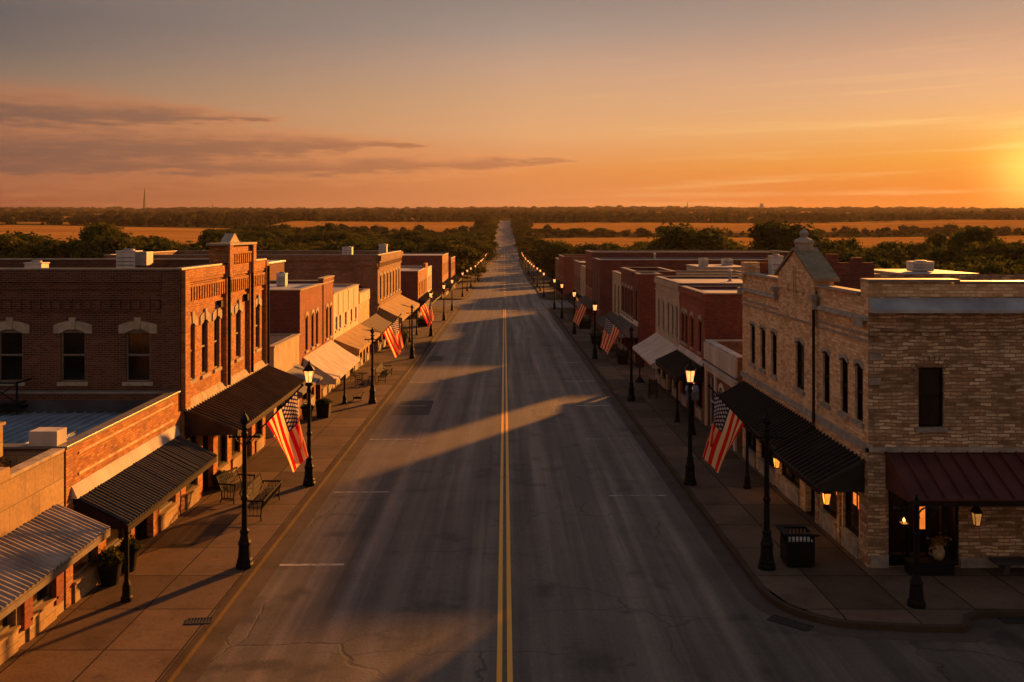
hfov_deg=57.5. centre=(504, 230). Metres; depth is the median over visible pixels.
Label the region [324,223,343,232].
tree
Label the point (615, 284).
window
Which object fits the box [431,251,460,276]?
tree
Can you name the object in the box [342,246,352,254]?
rooftop unit
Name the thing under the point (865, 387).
stone corner building
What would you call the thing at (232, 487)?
iron bench
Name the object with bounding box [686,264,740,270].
annex
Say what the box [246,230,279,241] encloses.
tree
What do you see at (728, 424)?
flag
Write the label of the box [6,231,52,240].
tree
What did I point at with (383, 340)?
shop window
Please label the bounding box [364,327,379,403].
street lamp
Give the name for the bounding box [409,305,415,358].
street lamp
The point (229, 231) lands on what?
tree
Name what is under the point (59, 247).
tree
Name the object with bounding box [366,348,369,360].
shop window
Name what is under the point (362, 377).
cafe table
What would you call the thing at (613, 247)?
tree
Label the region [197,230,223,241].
tree
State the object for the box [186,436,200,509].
shop window
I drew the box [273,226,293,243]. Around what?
tree
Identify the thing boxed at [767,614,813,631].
storm grate
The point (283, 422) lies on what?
flag
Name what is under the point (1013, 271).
tree
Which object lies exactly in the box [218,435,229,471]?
shop window
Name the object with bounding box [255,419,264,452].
shop window
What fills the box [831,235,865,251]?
tree
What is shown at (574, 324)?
street lamp
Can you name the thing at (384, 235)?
tree
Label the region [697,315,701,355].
window
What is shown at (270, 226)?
tree
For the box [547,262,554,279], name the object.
tree
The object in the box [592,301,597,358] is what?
street lamp
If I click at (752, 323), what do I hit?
window
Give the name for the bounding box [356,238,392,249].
tree
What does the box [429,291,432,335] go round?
street lamp
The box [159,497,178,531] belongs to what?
shop window
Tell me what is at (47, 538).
stone shop
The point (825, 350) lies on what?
window
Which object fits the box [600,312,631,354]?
flag
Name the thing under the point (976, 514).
wall lantern
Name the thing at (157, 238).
tree
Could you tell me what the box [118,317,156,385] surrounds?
window
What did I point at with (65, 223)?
wheat field
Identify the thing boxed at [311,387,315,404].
shop window
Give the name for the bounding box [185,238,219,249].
tree
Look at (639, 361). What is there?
sign stand
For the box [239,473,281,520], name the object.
iron bench
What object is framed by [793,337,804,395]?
window
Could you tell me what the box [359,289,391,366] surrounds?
tan shop
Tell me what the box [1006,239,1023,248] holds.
tree
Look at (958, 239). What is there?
tree
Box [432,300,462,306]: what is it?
cross road
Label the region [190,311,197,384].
window
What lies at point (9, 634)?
wall
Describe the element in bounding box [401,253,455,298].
tall brick shop
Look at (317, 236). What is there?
tree
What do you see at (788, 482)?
shop window
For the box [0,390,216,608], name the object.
brick shop
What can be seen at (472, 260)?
tree
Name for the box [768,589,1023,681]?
side road
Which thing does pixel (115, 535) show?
shop window
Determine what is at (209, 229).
tree
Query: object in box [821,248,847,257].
tree
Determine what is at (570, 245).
tree
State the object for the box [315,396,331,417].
planter
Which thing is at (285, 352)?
cream shop
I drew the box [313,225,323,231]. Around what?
tree
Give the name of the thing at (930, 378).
window
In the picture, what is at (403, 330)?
planter
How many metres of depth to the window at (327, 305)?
58.56 m
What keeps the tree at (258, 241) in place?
on the ground
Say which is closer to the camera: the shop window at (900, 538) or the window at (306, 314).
the shop window at (900, 538)
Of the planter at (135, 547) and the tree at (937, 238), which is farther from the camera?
the tree at (937, 238)
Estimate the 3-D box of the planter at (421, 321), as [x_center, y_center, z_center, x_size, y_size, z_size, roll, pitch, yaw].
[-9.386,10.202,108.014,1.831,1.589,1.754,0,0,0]
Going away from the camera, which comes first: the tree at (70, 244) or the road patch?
the road patch
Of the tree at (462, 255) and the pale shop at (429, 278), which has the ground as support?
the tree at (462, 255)
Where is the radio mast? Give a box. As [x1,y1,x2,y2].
[143,189,145,208]
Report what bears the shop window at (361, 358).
in the tan shop at (377, 322)
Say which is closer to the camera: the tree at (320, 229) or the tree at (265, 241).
the tree at (265, 241)
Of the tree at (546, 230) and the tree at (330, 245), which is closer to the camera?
the tree at (330, 245)
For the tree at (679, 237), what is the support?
on the ground
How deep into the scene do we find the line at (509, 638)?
28.11 m
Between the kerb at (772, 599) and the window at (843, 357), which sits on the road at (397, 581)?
the kerb at (772, 599)
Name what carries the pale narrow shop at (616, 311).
on the sidewalk at (839, 580)
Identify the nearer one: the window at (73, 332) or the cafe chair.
the window at (73, 332)
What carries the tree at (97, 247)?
on the ground
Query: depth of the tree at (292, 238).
373.69 m
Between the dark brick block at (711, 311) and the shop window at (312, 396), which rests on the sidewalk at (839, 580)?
the dark brick block at (711, 311)
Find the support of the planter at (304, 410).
on the sidewalk at (183, 572)
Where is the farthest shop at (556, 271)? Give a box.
[548,257,558,293]
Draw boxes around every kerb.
[159,307,457,681]
[437,262,488,299]
[519,259,565,299]
[550,307,1023,632]
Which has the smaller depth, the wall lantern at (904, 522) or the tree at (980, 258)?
the wall lantern at (904, 522)
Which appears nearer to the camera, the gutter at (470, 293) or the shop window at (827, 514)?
the shop window at (827, 514)
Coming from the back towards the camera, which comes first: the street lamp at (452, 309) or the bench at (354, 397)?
the street lamp at (452, 309)
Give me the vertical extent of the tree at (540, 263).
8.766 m
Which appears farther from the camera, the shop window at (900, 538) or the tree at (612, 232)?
the tree at (612, 232)
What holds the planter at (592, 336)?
on the sidewalk at (839, 580)
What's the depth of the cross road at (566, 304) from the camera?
151.94 m
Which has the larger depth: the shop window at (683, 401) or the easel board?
the easel board
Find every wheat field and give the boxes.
[0,222,82,224]
[0,225,232,243]
[271,221,473,231]
[532,220,1023,232]
[540,236,1023,248]
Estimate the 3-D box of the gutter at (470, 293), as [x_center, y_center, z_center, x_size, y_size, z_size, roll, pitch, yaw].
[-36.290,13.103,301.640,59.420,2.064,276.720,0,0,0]
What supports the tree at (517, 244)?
on the ground
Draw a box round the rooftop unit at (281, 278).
[276,272,287,285]
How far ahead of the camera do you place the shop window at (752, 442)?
39.42 m
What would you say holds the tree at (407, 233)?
on the ground
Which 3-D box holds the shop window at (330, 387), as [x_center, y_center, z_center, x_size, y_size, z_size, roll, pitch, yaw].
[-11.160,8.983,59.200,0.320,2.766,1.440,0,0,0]
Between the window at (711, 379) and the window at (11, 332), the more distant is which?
the window at (711, 379)
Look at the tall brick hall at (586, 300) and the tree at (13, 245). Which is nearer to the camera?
the tall brick hall at (586, 300)
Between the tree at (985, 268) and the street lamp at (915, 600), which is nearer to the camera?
the street lamp at (915, 600)
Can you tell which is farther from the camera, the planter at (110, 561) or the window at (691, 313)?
the window at (691, 313)
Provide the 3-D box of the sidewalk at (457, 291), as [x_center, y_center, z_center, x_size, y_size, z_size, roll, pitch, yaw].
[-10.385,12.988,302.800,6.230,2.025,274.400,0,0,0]
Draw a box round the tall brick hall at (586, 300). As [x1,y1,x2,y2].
[573,250,788,323]
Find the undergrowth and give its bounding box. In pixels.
[456,225,873,284]
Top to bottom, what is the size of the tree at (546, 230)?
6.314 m
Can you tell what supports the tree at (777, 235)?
on the ground
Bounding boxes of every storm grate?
[185,617,213,624]
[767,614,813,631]
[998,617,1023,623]
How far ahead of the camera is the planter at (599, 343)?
83.25 m
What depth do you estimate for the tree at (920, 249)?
176.39 m
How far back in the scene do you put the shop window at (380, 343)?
83.51 m
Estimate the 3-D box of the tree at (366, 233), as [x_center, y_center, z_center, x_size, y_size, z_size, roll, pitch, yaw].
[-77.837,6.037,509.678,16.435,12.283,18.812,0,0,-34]
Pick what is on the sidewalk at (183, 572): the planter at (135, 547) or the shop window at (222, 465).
the planter at (135, 547)
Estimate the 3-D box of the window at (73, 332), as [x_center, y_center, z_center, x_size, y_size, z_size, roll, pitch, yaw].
[-14.800,4.130,32.040,1.320,2.340,0.220,0,0,0]
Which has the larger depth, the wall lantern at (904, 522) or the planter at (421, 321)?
the planter at (421, 321)
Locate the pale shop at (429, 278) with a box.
[401,265,441,298]
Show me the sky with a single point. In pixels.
(271, 104)
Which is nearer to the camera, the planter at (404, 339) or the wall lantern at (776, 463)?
the wall lantern at (776, 463)
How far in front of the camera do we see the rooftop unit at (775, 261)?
39.35 m
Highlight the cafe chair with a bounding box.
[355,373,363,386]
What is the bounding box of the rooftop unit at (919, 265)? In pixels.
[906,260,934,270]
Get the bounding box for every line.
[279,362,667,565]
[496,309,512,681]
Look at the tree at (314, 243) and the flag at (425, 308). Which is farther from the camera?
the tree at (314, 243)
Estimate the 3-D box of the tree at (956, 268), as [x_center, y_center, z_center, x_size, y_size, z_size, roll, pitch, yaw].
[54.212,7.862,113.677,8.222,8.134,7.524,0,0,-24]
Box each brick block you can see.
[0,233,304,513]
[104,250,419,350]
[270,275,359,414]
[633,276,742,400]
[655,285,742,422]
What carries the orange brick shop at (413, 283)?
on the sidewalk at (183, 572)
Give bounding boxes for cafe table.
[358,372,367,384]
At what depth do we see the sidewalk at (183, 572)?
26.17 m
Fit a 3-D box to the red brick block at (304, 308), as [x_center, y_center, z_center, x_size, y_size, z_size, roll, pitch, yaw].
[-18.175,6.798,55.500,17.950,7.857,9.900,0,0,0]
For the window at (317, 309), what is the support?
in the red brick block at (304, 308)
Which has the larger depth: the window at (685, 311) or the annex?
the annex
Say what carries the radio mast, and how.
on the ground
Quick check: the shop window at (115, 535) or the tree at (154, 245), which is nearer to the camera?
the shop window at (115, 535)
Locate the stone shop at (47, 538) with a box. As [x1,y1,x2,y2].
[0,422,110,664]
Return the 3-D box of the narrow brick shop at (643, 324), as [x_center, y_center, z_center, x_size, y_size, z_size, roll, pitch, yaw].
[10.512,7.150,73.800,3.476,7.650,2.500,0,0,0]
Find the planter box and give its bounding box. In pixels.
[902,532,956,574]
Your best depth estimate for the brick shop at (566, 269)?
166.00 m
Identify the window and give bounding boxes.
[0,317,29,385]
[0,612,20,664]
[27,582,58,640]
[53,317,91,385]
[73,548,99,602]
[106,529,123,553]
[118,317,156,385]
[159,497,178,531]
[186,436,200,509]
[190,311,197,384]
[200,308,210,378]
[212,305,221,372]
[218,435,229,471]
[231,302,233,364]
[231,435,241,471]
[234,299,242,361]
[255,294,261,352]
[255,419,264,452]
[302,393,306,405]
[305,311,308,352]
[311,309,314,349]
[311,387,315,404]
[316,307,319,346]
[322,385,327,395]
[326,303,328,340]
[328,374,332,392]
[360,353,363,365]
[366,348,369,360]
[379,337,382,350]
[382,333,385,347]
[383,271,385,298]
[613,284,615,313]
[621,282,623,312]
[636,291,636,320]
[655,369,660,383]
[660,371,665,388]
[672,382,675,397]
[674,304,677,339]
[680,307,683,344]
[680,381,686,406]
[684,309,687,346]
[689,311,693,350]
[694,381,701,420]
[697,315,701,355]
[710,376,713,425]
[718,383,723,392]
[743,432,755,467]
[748,321,755,368]
[757,444,774,484]
[758,324,765,373]
[769,328,776,380]
[777,464,799,506]
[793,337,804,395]
[818,492,836,539]
[819,347,830,409]
[837,354,848,419]
[839,492,858,558]
[851,359,863,427]
[888,490,957,565]
[915,367,947,432]
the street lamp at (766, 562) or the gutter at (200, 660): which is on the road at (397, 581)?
the gutter at (200, 660)
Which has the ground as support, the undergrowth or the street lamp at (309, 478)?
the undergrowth
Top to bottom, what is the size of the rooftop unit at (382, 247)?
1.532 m
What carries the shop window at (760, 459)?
in the stone corner building
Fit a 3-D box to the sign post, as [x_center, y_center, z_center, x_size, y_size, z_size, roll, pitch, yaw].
[9.150,8.740,45.600,0.600,2.390,0.600,0,0,0]
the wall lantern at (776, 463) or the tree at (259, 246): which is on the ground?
the tree at (259, 246)
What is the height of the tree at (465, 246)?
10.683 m
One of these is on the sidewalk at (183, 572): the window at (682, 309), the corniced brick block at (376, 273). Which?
the corniced brick block at (376, 273)
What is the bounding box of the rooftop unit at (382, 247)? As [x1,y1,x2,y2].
[378,243,387,253]
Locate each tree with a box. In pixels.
[0,231,54,257]
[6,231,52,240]
[32,235,80,257]
[44,239,67,257]
[69,222,145,254]
[70,232,146,257]
[124,239,204,251]
[136,235,172,246]
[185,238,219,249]
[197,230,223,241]
[199,228,219,238]
[216,227,240,235]
[218,227,248,236]
[236,233,257,239]
[239,239,262,244]
[239,241,270,249]
[244,236,282,244]
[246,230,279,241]
[262,241,291,249]
[263,223,290,231]
[265,228,290,242]
[270,223,308,233]
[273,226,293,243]
[281,232,308,244]
[286,240,328,247]
[294,227,302,231]
[299,231,330,244]
[302,225,315,233]
[307,240,342,249]
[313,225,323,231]
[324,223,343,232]
[324,229,366,241]
[332,240,378,249]
[340,238,390,249]
[351,227,371,234]
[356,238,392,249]
[359,231,379,238]
[377,233,393,238]
[387,238,412,247]
[387,242,425,252]
[394,230,425,238]
[401,234,433,243]
[420,238,480,278]
[421,233,441,239]
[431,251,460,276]
[456,246,488,276]
[457,244,478,263]
[458,236,500,261]
[463,232,498,247]
[466,232,497,246]
[512,241,524,246]
[525,231,538,239]
[530,237,552,273]
[532,262,544,270]
[536,241,571,276]
[538,228,555,235]
[538,259,545,268]
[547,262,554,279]
[548,240,567,244]
[553,229,564,235]
[557,241,574,251]
[566,228,581,233]
[570,242,598,253]
[576,228,588,235]
[584,230,604,234]
[592,242,615,249]
[593,228,614,230]
[599,243,639,249]
[605,231,620,235]
[623,243,646,249]
[632,241,644,246]
[637,221,741,249]
[730,238,745,249]
[742,218,831,250]
[813,238,884,259]
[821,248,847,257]
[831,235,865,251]
[839,251,894,268]
[853,245,910,267]
[864,245,927,259]
[871,240,934,260]
[892,246,959,268]
[905,258,966,270]
[919,230,946,246]
[934,265,972,272]
[945,225,1005,253]
[948,238,1012,269]
[953,251,1023,270]
[964,258,1007,273]
[997,244,1023,267]
[1004,267,1023,273]
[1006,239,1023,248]
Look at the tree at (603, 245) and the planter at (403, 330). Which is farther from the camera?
the tree at (603, 245)
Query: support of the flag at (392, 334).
attached to the street lamp at (372, 397)
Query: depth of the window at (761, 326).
37.84 m
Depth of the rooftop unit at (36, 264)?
36.00 m
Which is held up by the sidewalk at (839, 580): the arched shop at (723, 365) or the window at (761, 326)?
the arched shop at (723, 365)
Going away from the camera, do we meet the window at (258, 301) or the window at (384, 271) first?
the window at (258, 301)
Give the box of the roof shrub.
[0,452,11,467]
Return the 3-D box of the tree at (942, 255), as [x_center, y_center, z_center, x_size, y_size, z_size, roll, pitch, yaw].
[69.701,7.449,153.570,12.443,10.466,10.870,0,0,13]
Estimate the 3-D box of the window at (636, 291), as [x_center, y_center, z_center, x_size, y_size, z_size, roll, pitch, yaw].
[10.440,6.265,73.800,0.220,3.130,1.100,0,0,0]
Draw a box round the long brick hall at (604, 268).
[592,257,767,330]
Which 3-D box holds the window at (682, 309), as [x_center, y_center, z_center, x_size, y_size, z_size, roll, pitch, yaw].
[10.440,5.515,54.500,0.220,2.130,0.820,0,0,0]
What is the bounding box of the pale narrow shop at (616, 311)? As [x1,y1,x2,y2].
[596,271,740,348]
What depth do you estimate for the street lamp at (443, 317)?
115.93 m
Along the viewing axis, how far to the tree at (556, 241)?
297.05 m
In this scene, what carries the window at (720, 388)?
in the arched shop at (723, 365)
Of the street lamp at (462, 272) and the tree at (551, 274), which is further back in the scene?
the tree at (551, 274)
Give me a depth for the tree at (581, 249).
276.47 m
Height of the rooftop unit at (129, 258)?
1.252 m
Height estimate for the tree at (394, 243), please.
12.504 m
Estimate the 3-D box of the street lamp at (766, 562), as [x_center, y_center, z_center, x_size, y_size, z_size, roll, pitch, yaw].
[7.470,7.377,26.600,0.500,4.470,0.833,0,0,-61]
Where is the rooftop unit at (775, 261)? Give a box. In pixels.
[767,254,783,275]
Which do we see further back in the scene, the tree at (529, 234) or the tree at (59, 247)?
the tree at (529, 234)
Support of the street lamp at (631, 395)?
on the sidewalk at (839, 580)
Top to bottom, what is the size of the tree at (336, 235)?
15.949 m
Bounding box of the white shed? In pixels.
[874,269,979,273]
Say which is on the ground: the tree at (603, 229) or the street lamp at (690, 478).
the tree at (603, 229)
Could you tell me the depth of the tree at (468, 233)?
503.30 m
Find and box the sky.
[0,0,1023,208]
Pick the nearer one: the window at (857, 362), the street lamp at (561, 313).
the window at (857, 362)
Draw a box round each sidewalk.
[0,307,455,681]
[444,260,487,297]
[520,259,560,297]
[552,308,1023,623]
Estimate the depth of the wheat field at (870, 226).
956.90 m
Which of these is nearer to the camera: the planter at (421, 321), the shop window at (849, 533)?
the shop window at (849, 533)
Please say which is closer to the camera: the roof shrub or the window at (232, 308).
the roof shrub
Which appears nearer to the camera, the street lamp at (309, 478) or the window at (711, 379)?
the street lamp at (309, 478)
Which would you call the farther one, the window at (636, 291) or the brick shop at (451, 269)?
the brick shop at (451, 269)
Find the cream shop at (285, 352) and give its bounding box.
[265,333,322,436]
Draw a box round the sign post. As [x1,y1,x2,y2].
[685,385,698,434]
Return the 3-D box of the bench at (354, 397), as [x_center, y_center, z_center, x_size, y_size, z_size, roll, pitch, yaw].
[-8.673,9.848,55.600,0.653,0.515,0.340,0,0,0]
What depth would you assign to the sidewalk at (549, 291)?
243.74 m
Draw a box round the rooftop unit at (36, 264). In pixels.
[23,260,49,267]
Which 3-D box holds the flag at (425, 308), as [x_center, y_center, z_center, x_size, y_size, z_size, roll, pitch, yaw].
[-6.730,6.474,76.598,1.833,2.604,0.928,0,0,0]
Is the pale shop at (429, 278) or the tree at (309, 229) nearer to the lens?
the pale shop at (429, 278)
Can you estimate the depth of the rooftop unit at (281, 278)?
56.70 m
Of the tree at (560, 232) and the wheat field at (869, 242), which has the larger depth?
the tree at (560, 232)
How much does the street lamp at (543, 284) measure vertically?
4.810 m
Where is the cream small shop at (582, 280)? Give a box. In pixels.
[570,265,585,317]
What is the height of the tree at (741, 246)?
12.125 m
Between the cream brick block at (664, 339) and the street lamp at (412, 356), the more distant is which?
the street lamp at (412, 356)
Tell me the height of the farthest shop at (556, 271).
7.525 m
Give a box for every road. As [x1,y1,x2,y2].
[197,221,835,681]
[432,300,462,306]
[546,300,573,307]
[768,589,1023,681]
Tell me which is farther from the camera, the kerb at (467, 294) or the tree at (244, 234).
the tree at (244, 234)
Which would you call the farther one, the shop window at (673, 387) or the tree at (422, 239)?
the tree at (422, 239)
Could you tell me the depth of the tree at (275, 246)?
228.82 m
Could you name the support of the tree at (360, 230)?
on the ground
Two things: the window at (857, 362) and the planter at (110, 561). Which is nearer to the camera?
the planter at (110, 561)
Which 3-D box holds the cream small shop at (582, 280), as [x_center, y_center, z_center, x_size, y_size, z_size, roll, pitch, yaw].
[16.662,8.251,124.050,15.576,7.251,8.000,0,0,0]
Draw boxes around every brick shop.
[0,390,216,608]
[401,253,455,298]
[401,263,437,317]
[448,256,461,290]
[551,254,585,298]
[564,260,585,308]
[602,267,676,359]
[617,272,661,364]
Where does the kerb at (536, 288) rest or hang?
on the ground
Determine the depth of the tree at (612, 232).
701.30 m
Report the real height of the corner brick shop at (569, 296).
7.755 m
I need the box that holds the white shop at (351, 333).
[333,284,380,387]
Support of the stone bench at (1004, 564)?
on the sidewalk at (839, 580)
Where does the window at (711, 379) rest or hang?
in the arched shop at (723, 365)
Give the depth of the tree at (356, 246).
228.68 m
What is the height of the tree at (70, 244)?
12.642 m
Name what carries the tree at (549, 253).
on the ground
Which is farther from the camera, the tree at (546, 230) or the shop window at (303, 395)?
the tree at (546, 230)
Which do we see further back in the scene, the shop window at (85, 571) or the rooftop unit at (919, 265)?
the rooftop unit at (919, 265)
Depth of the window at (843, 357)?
28.76 m
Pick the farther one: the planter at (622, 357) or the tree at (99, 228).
the tree at (99, 228)
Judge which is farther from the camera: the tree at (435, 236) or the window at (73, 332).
the tree at (435, 236)
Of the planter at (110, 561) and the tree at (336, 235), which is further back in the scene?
the tree at (336, 235)
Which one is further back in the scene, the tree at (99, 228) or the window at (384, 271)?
the tree at (99, 228)
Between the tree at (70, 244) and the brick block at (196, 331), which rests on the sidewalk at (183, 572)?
the brick block at (196, 331)
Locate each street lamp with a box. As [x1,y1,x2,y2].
[228,411,260,569]
[303,360,315,486]
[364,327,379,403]
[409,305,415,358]
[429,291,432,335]
[442,283,445,320]
[450,278,453,310]
[461,271,463,296]
[542,271,544,296]
[553,277,555,308]
[560,282,563,318]
[572,289,576,333]
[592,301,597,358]
[624,326,638,400]
[683,361,696,485]
[750,412,782,570]
[893,494,939,608]
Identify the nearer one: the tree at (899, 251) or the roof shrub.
the roof shrub
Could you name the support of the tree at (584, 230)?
on the ground
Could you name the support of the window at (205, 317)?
in the brick block at (196, 331)
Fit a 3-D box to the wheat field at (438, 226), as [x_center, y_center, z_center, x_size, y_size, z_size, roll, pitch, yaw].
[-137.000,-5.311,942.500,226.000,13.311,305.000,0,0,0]
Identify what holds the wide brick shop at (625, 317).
on the sidewalk at (839, 580)
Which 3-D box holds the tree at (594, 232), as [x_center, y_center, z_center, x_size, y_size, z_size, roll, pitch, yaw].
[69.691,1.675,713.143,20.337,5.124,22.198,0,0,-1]
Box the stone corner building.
[719,228,1023,567]
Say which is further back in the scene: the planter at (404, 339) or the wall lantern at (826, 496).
the planter at (404, 339)
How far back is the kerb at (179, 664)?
27.71 m
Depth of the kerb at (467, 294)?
173.63 m
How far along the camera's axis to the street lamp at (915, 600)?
23.73 m
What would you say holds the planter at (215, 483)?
on the sidewalk at (183, 572)
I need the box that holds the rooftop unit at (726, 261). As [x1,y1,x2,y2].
[721,258,732,264]
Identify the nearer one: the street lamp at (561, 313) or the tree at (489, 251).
the street lamp at (561, 313)
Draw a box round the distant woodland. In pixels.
[0,205,1023,237]
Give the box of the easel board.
[648,378,657,399]
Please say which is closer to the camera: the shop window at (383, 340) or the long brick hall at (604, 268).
the shop window at (383, 340)
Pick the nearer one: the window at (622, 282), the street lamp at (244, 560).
the street lamp at (244, 560)
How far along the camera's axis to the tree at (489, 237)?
486.70 m
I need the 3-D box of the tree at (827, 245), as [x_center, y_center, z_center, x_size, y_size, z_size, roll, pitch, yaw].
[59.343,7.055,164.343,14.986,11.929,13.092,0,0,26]
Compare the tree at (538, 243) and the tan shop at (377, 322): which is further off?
the tree at (538, 243)
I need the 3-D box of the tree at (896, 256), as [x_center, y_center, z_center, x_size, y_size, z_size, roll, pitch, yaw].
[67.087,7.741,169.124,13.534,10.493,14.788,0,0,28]
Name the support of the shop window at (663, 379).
in the cream brick block at (664, 339)
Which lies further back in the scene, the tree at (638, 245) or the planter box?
the tree at (638, 245)
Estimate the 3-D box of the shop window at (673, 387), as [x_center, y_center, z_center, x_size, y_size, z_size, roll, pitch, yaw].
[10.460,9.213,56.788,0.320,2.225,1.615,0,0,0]
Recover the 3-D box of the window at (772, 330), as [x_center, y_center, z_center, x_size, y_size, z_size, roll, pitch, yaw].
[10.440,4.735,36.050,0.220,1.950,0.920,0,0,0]
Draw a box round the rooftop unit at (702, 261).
[698,257,708,265]
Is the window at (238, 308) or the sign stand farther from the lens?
the sign stand
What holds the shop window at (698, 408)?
in the dark brick block at (711, 311)
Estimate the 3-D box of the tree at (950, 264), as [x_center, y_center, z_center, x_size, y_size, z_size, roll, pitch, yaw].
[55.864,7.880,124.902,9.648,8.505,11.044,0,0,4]
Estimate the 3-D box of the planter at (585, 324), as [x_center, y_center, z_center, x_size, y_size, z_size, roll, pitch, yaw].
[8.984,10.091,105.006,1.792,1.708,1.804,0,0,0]
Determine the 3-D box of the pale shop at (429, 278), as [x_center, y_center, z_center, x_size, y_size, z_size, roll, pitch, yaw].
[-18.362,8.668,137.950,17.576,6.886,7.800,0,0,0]
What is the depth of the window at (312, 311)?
54.16 m
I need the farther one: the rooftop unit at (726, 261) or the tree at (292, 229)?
the tree at (292, 229)
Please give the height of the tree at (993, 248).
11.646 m
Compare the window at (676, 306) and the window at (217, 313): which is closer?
the window at (217, 313)
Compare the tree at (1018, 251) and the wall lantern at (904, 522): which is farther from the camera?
the tree at (1018, 251)
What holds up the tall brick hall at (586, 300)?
on the sidewalk at (839, 580)
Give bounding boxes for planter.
[95,545,123,586]
[116,531,141,572]
[211,470,233,488]
[300,400,313,420]
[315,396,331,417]
[400,324,408,337]
[402,331,407,345]
[417,314,427,325]
[579,314,591,328]
[589,325,602,343]
[596,332,602,349]
[616,348,628,364]
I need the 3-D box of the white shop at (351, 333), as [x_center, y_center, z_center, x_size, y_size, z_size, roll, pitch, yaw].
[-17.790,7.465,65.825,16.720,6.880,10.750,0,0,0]
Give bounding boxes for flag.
[242,383,307,471]
[371,313,403,357]
[412,294,433,325]
[573,294,594,325]
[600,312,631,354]
[703,384,769,472]
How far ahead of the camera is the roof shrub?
22.48 m
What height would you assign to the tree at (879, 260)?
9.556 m
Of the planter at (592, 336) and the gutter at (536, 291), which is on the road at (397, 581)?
the gutter at (536, 291)
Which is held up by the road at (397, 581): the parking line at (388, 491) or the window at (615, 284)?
the parking line at (388, 491)
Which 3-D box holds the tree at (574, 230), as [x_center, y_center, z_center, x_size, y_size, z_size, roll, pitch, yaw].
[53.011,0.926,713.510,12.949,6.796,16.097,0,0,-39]
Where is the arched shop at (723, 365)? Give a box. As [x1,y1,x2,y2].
[702,339,742,451]
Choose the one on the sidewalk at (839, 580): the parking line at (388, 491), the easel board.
the easel board
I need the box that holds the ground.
[0,208,1022,298]
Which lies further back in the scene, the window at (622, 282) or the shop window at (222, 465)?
the window at (622, 282)
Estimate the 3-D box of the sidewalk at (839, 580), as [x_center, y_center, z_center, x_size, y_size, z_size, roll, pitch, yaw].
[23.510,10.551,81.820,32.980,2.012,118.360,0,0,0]
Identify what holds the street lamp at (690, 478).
on the sidewalk at (839, 580)
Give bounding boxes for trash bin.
[776,525,819,567]
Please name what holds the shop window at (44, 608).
in the stone shop at (47, 538)
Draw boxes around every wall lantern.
[773,455,779,467]
[821,491,831,505]
[890,491,909,525]
[970,507,982,526]
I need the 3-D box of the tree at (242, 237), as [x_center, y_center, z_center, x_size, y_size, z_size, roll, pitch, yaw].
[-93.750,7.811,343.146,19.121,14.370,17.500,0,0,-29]
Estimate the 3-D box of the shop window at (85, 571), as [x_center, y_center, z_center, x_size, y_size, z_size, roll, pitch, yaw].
[-11.160,8.690,24.750,0.320,2.181,1.540,0,0,0]
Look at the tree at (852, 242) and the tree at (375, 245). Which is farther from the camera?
the tree at (375, 245)
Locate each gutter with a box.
[173,308,460,681]
[463,262,489,299]
[518,259,544,299]
[547,308,1023,641]
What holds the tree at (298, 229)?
on the ground
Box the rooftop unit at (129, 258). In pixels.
[115,249,152,267]
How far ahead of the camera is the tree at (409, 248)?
239.01 m
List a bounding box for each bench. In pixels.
[215,467,255,503]
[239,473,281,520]
[353,392,363,400]
[375,362,392,382]
[988,557,1023,574]
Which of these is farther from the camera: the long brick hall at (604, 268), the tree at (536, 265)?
the tree at (536, 265)
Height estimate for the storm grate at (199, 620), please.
0.072 m
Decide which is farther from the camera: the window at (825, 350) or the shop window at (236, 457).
the shop window at (236, 457)
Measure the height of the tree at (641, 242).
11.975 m
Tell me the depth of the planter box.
26.08 m
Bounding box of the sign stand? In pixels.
[635,352,644,382]
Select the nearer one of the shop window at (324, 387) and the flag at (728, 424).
the flag at (728, 424)
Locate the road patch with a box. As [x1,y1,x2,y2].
[391,356,443,414]
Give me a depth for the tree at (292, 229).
516.52 m
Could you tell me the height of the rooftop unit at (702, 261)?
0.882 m
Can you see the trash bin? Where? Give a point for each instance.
(797, 550)
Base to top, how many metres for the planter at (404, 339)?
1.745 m
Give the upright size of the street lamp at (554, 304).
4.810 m
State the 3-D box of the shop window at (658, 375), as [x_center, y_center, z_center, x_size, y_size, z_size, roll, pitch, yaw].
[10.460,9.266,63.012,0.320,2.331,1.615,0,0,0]
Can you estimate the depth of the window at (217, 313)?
36.22 m

